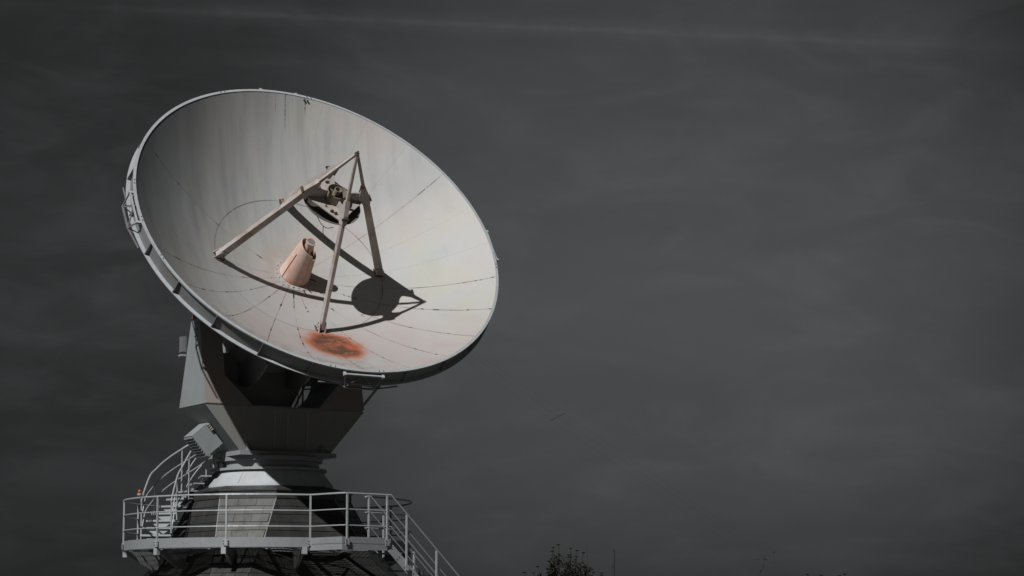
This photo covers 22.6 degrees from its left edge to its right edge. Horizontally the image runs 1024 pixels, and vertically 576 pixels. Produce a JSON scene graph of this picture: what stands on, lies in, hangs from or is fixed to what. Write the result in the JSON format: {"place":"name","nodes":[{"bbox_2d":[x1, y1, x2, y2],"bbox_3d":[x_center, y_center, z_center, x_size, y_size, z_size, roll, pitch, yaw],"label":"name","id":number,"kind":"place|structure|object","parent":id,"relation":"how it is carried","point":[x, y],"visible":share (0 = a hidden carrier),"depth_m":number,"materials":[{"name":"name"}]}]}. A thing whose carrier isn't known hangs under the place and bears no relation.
{"place":"outdoors","nodes":[
{"label":"outdoors","id":0,"kind":"place"},
{"bbox_2d":[0,0,1023,575],"label":"sky","id":1,"kind":"structure","parent":0,"point":[768,255],"materials":[{"name":"grey"}]},
{"label":"ground","id":2,"kind":"structure","parent":0,"visible":0},
{"bbox_2d":[143,466,386,575],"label":"antenna tower","id":3,"kind":"structure","parent":2,"relation":"on","point":[268,479],"depth_m":58.21,"materials":[{"name":"metal"}]},
{"bbox_2d":[122,536,410,569],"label":"walkway platform","id":4,"kind":"structure","parent":3,"relation":"attached to","point":[174,552],"depth_m":56.78,"materials":[{"name":"metal"}]},
{"bbox_2d":[140,445,221,538],"bbox_3d":[-7.604,4.538,59.396,2.461,3.142,1.155,7,-11,-43],"label":"curved stair","id":5,"kind":"object","parent":4,"relation":"on","point":[177,504],"visible":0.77,"depth_m":59.28,"materials":[{"name":"metal"}]},
{"bbox_2d":[121,492,412,549],"bbox_3d":[-5.698,5.526,59.537,6.742,1.151,7.284,0,-8,0],"label":"guard railing","id":6,"kind":"object","parent":4,"relation":"on","point":[347,539],"visible":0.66,"depth_m":56.73,"materials":[{"name":"metal"}]},
{"bbox_2d":[178,314,380,467],"bbox_3d":[-5.429,2.416,60.352,4.759,3.758,2.400,4,-9,-29],"label":"antenna mount","id":7,"kind":"object","parent":3,"relation":"on","point":[261,421],"visible":0.69,"depth_m":59.40,"materials":[{"name":"paint"}]},
{"bbox_2d":[184,423,221,457],"bbox_3d":[-7.133,3.519,59.220,0.768,0.781,0.560,4,-9,-29],"label":"equipment box","id":8,"kind":"object","parent":7,"relation":"attached to","point":[203,440],"visible":1,"depth_m":59.05,"materials":[{"name":"paint"}]},
{"bbox_2d":[121,88,498,390],"bbox_3d":[-4.474,-1.259,58.687,7.152,7.652,7.914,-3,-8,22],"label":"satellite dish","id":9,"kind":"object","parent":7,"relation":"attached to","point":[301,240],"visible":1,"depth_m":59.51,"materials":[{"name":"paint"}]},
{"bbox_2d":[366,494,458,575],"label":"access stair","id":10,"kind":"object","parent":2,"relation":"on","point":[398,558],"visible":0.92,"depth_m":57.35,"materials":[{"name":"metal"}]},
{"bbox_2d":[522,544,602,575],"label":"leafy shrub","id":11,"kind":"object","parent":2,"relation":"on","point":[573,572],"visible":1,"depth_m":73.72,"materials":[{"name":"green plant"}]},
{"bbox_2d":[612,549,614,575],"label":"slim mast","id":12,"kind":"object","parent":2,"relation":"on","point":[613,566],"visible":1,"depth_m":104.43,"materials":[{"name":"grey metal"}]}
]}

